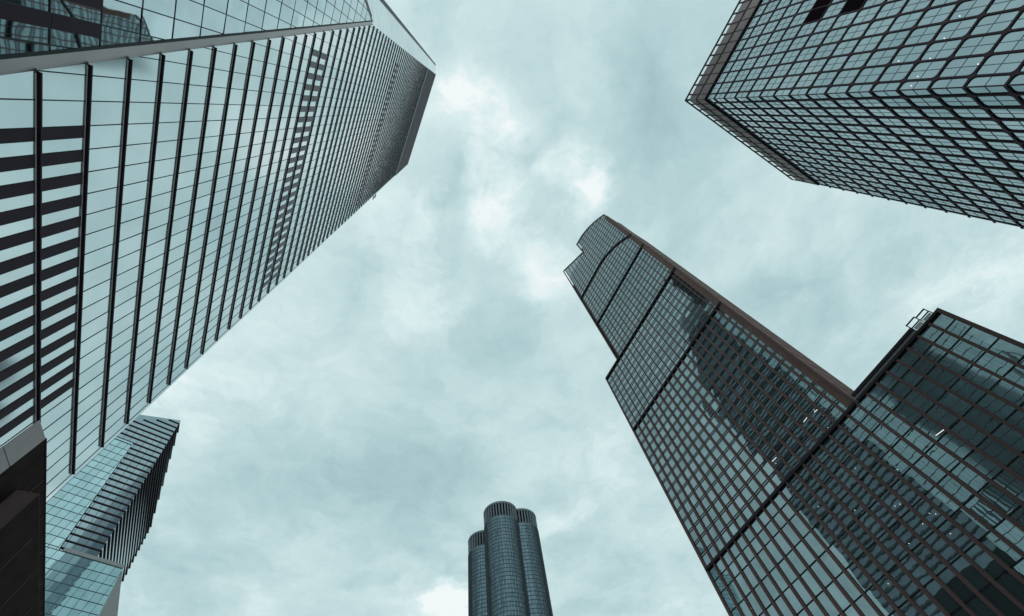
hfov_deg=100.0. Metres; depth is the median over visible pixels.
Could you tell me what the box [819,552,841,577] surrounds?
window pane
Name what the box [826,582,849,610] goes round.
window pane
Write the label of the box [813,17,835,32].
window pane
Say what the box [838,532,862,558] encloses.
window pane
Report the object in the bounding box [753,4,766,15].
window pane
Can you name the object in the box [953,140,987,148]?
window pane
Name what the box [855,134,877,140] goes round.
window pane
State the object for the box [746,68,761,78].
window pane
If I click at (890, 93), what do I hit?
window pane
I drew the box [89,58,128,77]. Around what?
window pane
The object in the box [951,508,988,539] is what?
window pane
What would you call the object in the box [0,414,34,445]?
window pane
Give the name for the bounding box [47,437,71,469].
window pane
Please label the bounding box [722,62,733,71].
window pane
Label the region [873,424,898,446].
window pane
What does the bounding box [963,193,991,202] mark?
window pane
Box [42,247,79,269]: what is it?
window pane
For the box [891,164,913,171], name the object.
window pane
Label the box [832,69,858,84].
window pane
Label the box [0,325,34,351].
window pane
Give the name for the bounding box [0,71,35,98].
window pane
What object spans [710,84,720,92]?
window pane
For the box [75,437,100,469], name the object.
window pane
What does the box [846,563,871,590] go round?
window pane
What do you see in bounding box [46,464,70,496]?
window pane
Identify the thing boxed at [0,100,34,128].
window pane
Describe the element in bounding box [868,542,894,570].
window pane
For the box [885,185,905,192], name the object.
window pane
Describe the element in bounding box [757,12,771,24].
window pane
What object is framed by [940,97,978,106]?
window pane
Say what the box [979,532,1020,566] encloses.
window pane
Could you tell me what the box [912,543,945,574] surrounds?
window pane
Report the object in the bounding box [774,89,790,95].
window pane
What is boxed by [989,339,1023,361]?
window pane
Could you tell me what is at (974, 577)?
window pane
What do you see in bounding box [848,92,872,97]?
window pane
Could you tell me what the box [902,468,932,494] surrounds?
window pane
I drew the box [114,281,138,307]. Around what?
window pane
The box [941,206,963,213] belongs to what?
window pane
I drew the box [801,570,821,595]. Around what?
window pane
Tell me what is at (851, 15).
window pane
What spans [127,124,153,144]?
window pane
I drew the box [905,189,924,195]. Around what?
window pane
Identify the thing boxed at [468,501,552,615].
round lobed tower
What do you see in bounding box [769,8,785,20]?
window pane
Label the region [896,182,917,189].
window pane
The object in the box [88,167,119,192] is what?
window pane
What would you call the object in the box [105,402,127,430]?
window pane
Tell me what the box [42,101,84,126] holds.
window pane
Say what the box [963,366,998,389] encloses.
window pane
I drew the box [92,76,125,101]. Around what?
window pane
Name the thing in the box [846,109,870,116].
window pane
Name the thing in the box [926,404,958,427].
window pane
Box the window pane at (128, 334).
[111,324,134,351]
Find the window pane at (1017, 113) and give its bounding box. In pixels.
[988,109,1023,118]
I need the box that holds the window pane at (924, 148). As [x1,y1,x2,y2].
[908,145,936,153]
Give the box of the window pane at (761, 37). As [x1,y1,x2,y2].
[755,33,770,45]
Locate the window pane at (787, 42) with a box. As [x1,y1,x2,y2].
[774,39,791,52]
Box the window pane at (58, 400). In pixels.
[41,386,73,415]
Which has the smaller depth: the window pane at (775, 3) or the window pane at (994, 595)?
the window pane at (994, 595)
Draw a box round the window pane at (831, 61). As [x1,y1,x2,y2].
[822,56,846,70]
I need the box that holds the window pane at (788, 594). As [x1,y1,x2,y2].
[783,588,802,613]
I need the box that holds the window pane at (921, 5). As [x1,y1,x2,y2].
[901,0,930,12]
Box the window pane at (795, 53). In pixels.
[780,50,799,62]
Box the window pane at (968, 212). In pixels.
[963,210,988,218]
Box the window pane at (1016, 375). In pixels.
[1005,366,1023,386]
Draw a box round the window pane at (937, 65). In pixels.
[907,60,945,78]
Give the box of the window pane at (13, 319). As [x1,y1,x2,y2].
[0,305,34,330]
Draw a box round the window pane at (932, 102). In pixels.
[909,98,942,106]
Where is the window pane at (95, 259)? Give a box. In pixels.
[84,244,113,272]
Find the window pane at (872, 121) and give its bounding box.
[855,118,880,125]
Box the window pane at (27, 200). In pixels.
[0,193,34,211]
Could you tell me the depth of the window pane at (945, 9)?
51.22 m
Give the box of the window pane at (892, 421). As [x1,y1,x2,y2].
[883,413,909,435]
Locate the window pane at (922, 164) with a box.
[903,159,928,166]
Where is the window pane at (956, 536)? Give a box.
[938,520,973,551]
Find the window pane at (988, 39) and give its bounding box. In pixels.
[954,34,1000,55]
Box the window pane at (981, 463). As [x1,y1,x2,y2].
[964,450,1001,478]
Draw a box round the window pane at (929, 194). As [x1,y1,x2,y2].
[924,192,946,199]
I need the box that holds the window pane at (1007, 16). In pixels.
[970,10,1018,34]
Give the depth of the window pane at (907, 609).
67.73 m
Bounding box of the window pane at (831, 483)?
[825,477,846,499]
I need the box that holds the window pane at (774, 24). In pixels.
[762,20,778,33]
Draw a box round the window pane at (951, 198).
[947,196,971,204]
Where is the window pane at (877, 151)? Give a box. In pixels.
[873,149,896,156]
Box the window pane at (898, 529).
[890,521,919,549]
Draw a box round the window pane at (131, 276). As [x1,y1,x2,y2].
[116,265,140,290]
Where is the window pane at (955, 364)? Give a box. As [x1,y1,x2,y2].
[939,353,970,374]
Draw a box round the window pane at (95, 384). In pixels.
[78,371,105,403]
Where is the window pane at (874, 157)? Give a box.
[863,155,883,161]
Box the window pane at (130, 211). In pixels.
[121,199,146,222]
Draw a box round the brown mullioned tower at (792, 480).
[563,214,1023,615]
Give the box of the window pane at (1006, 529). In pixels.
[995,519,1023,551]
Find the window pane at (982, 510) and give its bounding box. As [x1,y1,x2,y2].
[964,496,1003,526]
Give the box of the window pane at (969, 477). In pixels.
[951,463,986,491]
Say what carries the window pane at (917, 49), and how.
in the black framed tower at (917, 102)
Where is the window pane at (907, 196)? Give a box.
[892,191,912,198]
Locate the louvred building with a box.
[45,415,180,615]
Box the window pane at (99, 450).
[72,448,100,477]
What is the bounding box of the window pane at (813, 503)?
[807,496,826,518]
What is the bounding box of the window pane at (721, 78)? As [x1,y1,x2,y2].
[716,73,726,82]
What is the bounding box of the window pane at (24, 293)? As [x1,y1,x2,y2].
[0,284,34,308]
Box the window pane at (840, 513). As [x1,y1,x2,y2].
[831,503,854,527]
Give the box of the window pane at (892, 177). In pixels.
[887,175,908,182]
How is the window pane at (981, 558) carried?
in the brown mullioned tower at (792, 480)
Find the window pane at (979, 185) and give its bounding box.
[973,182,1002,190]
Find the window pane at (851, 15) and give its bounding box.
[832,11,856,28]
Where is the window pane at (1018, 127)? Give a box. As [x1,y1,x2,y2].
[1000,121,1023,130]
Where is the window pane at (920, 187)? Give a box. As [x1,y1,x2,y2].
[917,186,939,193]
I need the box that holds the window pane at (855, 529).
[848,522,873,547]
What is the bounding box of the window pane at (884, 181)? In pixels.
[877,179,896,185]
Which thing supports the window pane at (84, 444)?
in the fin tower at (185, 185)
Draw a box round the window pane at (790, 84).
[779,75,798,87]
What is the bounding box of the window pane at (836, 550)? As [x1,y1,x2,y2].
[829,542,851,567]
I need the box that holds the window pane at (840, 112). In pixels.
[826,110,847,115]
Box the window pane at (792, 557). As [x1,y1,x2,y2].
[786,550,805,574]
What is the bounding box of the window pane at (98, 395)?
[78,385,103,416]
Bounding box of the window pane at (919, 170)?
[913,167,937,174]
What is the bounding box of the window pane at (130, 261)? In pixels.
[117,249,141,274]
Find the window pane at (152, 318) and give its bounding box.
[138,309,158,333]
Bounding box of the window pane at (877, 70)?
[854,66,884,82]
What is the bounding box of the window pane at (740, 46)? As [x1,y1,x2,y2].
[734,39,746,49]
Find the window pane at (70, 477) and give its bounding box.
[46,475,71,501]
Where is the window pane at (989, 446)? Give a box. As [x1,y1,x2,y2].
[978,437,1016,465]
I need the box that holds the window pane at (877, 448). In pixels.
[863,435,887,457]
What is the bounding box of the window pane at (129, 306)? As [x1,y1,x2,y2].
[113,295,137,322]
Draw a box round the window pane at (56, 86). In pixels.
[38,71,85,100]
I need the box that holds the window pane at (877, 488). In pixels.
[861,473,886,496]
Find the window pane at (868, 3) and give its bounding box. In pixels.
[863,0,883,7]
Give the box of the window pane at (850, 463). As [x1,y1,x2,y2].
[843,456,866,478]
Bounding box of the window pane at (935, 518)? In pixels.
[913,499,945,526]
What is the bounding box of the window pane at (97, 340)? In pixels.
[80,327,108,358]
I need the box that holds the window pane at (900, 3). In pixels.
[875,0,905,18]
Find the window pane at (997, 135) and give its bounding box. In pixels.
[975,131,1013,140]
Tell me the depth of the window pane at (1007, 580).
58.85 m
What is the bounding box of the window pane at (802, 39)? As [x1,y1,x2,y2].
[788,36,808,49]
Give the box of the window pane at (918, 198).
[912,195,932,202]
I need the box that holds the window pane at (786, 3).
[776,0,790,8]
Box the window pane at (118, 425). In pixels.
[104,414,125,443]
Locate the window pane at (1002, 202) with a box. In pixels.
[991,198,1021,207]
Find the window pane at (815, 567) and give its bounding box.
[810,561,831,586]
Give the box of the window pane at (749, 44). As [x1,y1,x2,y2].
[744,36,757,47]
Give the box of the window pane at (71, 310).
[41,304,76,329]
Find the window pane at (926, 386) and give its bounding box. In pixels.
[915,378,945,399]
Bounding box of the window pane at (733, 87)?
[728,81,742,91]
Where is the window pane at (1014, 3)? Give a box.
[986,0,1023,12]
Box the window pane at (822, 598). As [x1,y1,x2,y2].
[816,592,839,615]
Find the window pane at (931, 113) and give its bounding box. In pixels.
[920,109,954,117]
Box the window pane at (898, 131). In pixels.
[888,128,916,135]
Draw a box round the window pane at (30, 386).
[0,380,34,409]
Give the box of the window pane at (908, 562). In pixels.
[900,555,931,585]
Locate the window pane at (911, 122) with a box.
[903,119,933,126]
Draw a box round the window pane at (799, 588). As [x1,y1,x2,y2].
[792,579,811,604]
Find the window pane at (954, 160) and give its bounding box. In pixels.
[944,156,974,164]
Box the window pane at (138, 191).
[122,181,148,203]
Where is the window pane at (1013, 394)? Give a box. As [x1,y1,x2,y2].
[990,380,1023,405]
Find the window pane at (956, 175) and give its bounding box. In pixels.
[937,170,964,178]
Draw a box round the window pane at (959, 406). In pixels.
[938,392,971,415]
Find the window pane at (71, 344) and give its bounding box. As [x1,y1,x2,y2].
[41,338,75,365]
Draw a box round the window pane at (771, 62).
[766,53,783,65]
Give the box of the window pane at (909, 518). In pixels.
[901,510,932,538]
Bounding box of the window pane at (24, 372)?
[0,362,34,390]
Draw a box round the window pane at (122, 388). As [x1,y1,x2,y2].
[107,378,129,405]
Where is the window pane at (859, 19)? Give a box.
[852,6,879,23]
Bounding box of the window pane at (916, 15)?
[889,11,922,30]
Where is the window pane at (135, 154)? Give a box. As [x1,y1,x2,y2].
[125,143,151,164]
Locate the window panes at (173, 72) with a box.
[42,25,427,449]
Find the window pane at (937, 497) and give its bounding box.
[926,487,958,515]
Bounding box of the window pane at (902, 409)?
[893,402,921,423]
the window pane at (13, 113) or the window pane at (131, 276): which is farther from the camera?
the window pane at (131, 276)
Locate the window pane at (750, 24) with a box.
[747,16,759,27]
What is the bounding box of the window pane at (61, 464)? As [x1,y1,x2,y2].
[46,450,71,483]
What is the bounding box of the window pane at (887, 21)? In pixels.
[864,17,893,35]
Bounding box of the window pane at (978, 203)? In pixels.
[972,201,999,209]
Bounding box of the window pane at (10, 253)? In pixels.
[0,241,34,262]
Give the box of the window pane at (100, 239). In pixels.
[85,226,115,253]
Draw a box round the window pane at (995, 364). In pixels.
[976,352,1012,375]
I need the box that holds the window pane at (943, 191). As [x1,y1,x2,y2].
[938,189,963,197]
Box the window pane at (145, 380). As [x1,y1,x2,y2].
[131,371,151,397]
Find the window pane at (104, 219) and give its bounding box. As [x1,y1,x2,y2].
[86,207,116,233]
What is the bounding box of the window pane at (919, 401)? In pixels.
[905,390,933,411]
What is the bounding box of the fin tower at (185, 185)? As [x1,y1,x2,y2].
[0,0,435,501]
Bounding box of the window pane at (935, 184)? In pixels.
[930,182,954,189]
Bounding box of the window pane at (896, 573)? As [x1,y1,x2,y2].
[889,565,918,596]
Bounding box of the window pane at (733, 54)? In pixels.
[727,51,739,61]
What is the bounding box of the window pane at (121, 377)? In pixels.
[108,365,130,392]
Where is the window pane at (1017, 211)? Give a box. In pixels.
[1000,206,1023,214]
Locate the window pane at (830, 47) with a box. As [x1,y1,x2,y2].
[813,43,836,58]
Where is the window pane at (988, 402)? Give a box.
[977,394,1014,418]
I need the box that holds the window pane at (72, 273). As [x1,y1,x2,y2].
[42,267,78,290]
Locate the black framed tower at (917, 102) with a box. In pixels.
[684,0,1023,228]
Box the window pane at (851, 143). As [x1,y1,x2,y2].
[845,140,865,146]
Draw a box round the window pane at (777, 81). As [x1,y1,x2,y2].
[765,77,782,88]
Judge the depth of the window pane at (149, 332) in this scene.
49.41 m
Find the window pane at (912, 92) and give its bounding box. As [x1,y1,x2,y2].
[900,90,930,95]
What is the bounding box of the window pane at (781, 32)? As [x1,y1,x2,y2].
[768,30,784,42]
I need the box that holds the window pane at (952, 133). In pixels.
[942,130,976,138]
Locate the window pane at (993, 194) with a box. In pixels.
[982,190,1012,199]
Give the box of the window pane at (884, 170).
[880,169,900,175]
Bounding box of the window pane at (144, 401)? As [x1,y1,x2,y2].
[129,394,148,419]
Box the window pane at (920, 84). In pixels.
[899,80,930,89]
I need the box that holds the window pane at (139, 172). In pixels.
[124,162,150,184]
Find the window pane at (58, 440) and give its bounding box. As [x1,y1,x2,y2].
[47,423,72,455]
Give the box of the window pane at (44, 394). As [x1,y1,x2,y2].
[41,371,74,399]
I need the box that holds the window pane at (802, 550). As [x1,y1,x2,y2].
[795,541,814,565]
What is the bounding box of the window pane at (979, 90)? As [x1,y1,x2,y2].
[967,86,1008,93]
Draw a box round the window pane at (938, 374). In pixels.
[927,366,957,387]
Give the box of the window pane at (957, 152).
[934,147,964,155]
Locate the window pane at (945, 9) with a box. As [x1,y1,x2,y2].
[917,4,955,25]
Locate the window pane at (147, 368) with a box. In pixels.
[133,359,152,384]
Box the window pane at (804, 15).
[789,12,808,26]
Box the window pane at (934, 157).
[918,154,945,161]
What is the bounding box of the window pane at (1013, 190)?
[1003,186,1023,193]
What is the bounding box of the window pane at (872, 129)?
[866,127,890,133]
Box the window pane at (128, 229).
[120,216,144,240]
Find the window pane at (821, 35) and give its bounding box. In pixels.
[804,32,826,46]
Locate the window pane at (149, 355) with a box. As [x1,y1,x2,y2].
[134,347,153,372]
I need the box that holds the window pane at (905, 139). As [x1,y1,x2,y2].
[899,137,926,144]
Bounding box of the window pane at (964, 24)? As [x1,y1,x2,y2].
[935,18,976,39]
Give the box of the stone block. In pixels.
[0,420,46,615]
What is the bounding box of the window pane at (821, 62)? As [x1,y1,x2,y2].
[804,58,826,72]
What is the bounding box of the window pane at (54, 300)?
[41,286,77,310]
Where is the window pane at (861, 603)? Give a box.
[855,596,878,615]
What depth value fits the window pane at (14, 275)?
30.42 m
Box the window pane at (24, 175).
[0,168,34,185]
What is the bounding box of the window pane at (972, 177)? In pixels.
[963,173,994,182]
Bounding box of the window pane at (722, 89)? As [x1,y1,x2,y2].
[718,82,731,92]
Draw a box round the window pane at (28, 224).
[0,217,34,237]
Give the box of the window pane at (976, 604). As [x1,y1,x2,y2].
[966,596,997,615]
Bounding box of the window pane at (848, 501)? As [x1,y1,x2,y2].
[841,494,864,517]
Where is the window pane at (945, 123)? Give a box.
[931,120,965,128]
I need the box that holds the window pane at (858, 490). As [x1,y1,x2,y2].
[851,483,875,507]
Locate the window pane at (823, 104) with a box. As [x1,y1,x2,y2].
[815,101,838,107]
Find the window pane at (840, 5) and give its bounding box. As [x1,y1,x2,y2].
[822,1,845,17]
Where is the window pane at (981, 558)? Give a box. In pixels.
[965,545,1005,578]
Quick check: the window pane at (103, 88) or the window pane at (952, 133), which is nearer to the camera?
the window pane at (103, 88)
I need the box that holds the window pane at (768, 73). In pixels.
[759,66,775,77]
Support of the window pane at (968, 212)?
in the black framed tower at (917, 102)
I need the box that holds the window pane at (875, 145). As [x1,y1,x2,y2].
[864,142,886,148]
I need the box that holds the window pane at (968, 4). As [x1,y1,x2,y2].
[949,0,990,19]
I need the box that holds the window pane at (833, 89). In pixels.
[826,86,847,92]
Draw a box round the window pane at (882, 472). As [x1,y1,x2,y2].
[871,462,897,486]
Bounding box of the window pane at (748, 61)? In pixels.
[742,58,756,68]
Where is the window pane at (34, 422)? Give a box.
[0,422,34,447]
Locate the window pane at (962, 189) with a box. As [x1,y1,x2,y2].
[955,186,982,194]
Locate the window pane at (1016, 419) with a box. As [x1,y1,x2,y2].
[1006,410,1023,430]
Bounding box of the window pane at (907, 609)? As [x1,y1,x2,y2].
[899,601,920,615]
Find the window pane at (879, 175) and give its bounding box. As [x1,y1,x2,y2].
[870,173,889,179]
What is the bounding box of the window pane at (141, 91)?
[130,80,157,101]
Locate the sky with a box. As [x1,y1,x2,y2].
[118,0,1023,615]
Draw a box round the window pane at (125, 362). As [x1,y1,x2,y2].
[109,352,131,379]
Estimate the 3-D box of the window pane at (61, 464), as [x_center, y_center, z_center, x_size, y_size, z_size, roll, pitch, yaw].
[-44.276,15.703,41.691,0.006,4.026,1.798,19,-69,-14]
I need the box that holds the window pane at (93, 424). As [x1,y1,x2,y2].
[76,411,102,444]
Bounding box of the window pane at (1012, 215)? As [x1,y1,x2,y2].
[1008,213,1023,220]
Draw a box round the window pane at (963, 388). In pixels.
[951,379,985,402]
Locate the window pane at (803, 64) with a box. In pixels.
[787,61,807,74]
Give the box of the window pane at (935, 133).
[914,129,943,136]
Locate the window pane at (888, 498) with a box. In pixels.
[880,491,907,516]
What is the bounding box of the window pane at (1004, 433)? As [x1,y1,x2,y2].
[992,424,1023,451]
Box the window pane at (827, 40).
[822,27,846,43]
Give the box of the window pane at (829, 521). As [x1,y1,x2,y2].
[822,513,843,537]
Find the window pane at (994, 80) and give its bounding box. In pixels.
[967,75,1009,85]
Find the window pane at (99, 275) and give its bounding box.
[83,262,112,290]
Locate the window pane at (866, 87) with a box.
[848,84,872,91]
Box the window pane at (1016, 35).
[993,30,1023,51]
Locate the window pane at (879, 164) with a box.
[871,162,892,168]
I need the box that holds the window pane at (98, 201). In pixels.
[87,188,117,213]
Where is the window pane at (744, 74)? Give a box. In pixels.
[735,70,749,80]
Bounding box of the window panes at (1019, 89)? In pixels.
[708,85,1023,225]
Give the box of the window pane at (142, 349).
[135,335,155,359]
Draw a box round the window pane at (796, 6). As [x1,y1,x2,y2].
[782,3,800,17]
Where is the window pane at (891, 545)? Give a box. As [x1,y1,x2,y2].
[878,532,906,560]
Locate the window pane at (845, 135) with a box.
[836,133,857,139]
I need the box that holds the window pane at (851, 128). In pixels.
[845,126,867,132]
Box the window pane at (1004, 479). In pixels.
[993,470,1023,500]
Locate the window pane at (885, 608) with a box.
[865,586,893,615]
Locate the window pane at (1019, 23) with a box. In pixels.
[1011,11,1023,28]
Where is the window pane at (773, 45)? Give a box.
[761,42,777,54]
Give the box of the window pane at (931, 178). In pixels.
[922,175,946,182]
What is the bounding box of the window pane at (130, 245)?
[118,233,143,257]
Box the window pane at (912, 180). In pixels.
[907,178,931,186]
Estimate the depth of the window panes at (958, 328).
105.62 m
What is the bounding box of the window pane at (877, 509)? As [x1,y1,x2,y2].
[869,501,896,527]
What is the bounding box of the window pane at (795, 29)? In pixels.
[781,26,799,39]
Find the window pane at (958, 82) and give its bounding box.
[930,78,966,87]
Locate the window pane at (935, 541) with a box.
[925,532,959,562]
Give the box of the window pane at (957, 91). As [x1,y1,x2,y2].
[929,88,966,94]
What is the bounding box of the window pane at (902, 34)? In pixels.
[877,30,909,48]
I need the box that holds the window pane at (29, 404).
[0,397,34,427]
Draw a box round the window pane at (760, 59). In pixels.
[753,55,769,66]
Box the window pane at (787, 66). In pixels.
[772,64,790,76]
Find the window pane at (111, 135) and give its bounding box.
[90,125,122,148]
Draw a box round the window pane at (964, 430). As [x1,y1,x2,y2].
[950,420,985,445]
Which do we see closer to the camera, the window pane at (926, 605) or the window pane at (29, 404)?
the window pane at (29, 404)
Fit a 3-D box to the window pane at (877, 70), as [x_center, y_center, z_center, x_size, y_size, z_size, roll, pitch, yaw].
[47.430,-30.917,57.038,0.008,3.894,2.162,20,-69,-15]
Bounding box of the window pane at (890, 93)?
[872,91,899,96]
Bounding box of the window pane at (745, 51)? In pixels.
[737,48,750,59]
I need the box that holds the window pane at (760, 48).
[748,45,763,57]
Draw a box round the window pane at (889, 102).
[880,99,911,106]
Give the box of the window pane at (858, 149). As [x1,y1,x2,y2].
[853,147,875,154]
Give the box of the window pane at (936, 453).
[926,445,958,470]
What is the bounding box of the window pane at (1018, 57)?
[976,52,1023,73]
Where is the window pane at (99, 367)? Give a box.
[79,357,106,388]
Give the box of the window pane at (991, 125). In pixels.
[964,120,1002,129]
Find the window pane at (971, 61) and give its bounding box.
[939,56,983,76]
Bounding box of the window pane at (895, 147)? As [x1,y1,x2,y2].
[884,143,909,150]
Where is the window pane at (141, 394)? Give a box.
[130,383,149,408]
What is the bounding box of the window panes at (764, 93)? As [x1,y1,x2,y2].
[707,0,774,98]
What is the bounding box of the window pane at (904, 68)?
[879,63,912,80]
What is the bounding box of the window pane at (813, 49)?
[796,47,816,60]
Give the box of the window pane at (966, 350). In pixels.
[951,340,983,361]
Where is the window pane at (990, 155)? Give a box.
[964,150,997,158]
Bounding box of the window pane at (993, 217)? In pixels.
[988,215,1015,224]
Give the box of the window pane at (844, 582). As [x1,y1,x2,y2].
[836,573,860,600]
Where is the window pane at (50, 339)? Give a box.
[41,321,76,348]
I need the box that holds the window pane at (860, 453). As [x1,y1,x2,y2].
[853,446,876,468]
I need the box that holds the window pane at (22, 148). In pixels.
[0,141,34,157]
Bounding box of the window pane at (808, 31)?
[797,21,817,35]
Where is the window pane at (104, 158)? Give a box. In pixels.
[89,147,120,170]
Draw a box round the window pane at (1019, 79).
[1009,74,1023,83]
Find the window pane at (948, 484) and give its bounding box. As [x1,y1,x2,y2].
[938,475,972,503]
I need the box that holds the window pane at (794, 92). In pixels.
[790,88,807,94]
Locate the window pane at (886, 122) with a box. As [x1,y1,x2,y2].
[878,119,904,125]
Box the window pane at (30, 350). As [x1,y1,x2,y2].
[0,344,34,371]
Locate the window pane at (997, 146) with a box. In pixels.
[986,142,1023,151]
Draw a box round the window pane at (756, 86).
[752,79,767,89]
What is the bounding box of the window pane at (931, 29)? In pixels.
[904,24,940,44]
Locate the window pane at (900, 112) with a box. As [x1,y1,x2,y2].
[892,109,922,116]
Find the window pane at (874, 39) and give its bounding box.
[853,35,881,52]
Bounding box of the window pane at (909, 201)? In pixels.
[901,198,919,204]
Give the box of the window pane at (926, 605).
[911,590,944,615]
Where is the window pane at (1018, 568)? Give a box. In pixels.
[1012,559,1023,578]
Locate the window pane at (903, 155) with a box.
[894,151,918,158]
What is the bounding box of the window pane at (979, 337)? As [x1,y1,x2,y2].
[963,327,996,347]
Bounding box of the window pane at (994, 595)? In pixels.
[980,584,1023,615]
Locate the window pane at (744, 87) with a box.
[740,80,754,90]
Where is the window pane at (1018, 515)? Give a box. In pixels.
[1010,506,1023,526]
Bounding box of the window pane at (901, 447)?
[892,440,920,463]
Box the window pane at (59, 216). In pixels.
[42,206,80,226]
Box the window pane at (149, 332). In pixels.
[136,322,157,347]
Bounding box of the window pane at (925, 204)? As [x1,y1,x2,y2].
[919,201,940,208]
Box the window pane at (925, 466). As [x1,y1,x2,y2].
[914,457,945,482]
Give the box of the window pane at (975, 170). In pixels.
[954,165,984,173]
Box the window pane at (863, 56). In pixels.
[843,52,870,68]
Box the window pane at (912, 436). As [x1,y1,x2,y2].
[904,428,933,451]
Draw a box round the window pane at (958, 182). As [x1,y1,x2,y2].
[946,178,973,186]
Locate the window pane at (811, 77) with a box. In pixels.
[795,74,816,86]
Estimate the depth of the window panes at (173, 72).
60.64 m
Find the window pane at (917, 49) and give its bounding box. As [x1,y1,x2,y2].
[891,44,926,62]
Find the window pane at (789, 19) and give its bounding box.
[775,16,792,29]
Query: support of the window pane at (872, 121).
in the black framed tower at (917, 102)
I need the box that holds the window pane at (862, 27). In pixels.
[842,23,868,39]
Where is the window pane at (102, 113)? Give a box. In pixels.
[91,102,123,124]
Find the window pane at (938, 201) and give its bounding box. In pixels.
[933,199,954,206]
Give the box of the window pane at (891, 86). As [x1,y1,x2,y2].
[872,82,899,90]
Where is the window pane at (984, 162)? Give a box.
[973,159,1008,168]
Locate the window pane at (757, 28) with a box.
[750,24,764,36]
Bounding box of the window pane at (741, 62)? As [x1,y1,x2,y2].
[731,60,744,70]
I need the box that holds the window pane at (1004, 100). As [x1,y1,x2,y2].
[976,96,1020,106]
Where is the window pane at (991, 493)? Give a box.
[979,483,1019,514]
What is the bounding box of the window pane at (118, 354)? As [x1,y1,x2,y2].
[110,338,133,365]
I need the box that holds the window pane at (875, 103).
[856,100,883,106]
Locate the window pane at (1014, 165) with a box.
[1007,162,1023,170]
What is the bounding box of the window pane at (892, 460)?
[882,451,908,474]
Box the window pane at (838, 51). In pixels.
[832,39,857,55]
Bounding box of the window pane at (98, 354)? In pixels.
[80,343,106,373]
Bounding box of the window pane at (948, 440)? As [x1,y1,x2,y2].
[938,432,971,458]
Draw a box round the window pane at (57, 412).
[41,394,73,429]
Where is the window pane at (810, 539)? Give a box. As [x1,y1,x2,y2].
[804,532,824,555]
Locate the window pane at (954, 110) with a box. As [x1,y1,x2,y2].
[952,109,990,117]
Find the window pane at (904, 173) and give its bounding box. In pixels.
[899,171,921,178]
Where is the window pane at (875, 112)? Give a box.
[867,109,894,116]
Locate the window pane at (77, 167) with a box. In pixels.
[42,161,82,178]
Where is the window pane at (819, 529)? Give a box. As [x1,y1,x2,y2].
[813,523,834,547]
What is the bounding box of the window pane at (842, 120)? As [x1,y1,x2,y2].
[836,118,858,124]
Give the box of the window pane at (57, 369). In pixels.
[41,355,74,383]
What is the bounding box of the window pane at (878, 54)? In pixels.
[865,48,896,65]
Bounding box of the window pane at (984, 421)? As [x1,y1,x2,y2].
[964,407,1000,432]
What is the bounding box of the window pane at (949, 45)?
[921,39,960,59]
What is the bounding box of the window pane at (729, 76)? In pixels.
[724,71,737,81]
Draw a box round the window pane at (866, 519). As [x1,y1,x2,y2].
[859,512,884,537]
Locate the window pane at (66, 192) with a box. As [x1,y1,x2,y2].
[42,184,81,202]
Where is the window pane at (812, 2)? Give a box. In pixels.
[797,0,815,12]
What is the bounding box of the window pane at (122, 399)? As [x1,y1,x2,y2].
[106,390,128,418]
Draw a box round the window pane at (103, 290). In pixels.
[82,279,111,308]
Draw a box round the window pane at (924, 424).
[915,416,945,440]
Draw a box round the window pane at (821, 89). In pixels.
[807,87,826,93]
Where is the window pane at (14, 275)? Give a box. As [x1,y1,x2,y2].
[0,263,34,285]
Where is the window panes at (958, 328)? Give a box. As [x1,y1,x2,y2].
[566,214,1023,615]
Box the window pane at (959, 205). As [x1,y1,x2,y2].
[955,203,979,211]
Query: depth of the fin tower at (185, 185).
44.24 m
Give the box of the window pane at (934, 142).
[924,138,954,146]
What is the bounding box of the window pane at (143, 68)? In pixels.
[129,57,159,80]
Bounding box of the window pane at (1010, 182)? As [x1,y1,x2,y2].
[993,177,1023,186]
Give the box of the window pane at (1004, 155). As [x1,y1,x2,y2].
[996,152,1023,161]
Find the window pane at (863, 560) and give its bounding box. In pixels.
[857,553,882,581]
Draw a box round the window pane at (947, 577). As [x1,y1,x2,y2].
[937,568,974,601]
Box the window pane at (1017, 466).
[1008,456,1023,477]
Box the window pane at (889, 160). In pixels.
[882,157,904,163]
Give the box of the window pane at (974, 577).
[951,556,989,590]
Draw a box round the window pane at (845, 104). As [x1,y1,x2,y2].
[835,100,859,107]
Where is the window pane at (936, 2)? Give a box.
[930,0,956,6]
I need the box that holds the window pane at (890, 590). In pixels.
[877,576,906,606]
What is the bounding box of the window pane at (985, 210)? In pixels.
[980,208,1008,217]
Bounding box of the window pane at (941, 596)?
[924,580,959,613]
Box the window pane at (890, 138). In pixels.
[875,135,900,142]
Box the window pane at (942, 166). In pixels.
[927,162,955,170]
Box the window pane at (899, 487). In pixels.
[891,479,920,505]
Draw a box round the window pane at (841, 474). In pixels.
[834,467,856,489]
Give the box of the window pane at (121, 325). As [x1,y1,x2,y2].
[112,310,135,337]
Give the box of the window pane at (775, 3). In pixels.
[763,0,778,12]
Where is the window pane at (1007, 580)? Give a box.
[996,571,1023,605]
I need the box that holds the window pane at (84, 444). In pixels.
[76,424,101,457]
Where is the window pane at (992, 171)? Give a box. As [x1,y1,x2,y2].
[983,168,1017,177]
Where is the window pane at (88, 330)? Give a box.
[81,311,109,341]
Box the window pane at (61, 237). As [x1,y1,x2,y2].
[42,227,79,248]
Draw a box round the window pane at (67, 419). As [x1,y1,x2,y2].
[43,409,72,441]
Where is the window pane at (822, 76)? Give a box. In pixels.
[813,71,836,85]
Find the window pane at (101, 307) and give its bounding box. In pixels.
[82,295,110,325]
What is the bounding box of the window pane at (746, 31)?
[740,28,752,38]
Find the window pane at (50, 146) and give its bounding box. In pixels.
[42,138,83,153]
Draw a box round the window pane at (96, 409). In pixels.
[77,398,103,430]
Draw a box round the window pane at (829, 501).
[815,487,836,508]

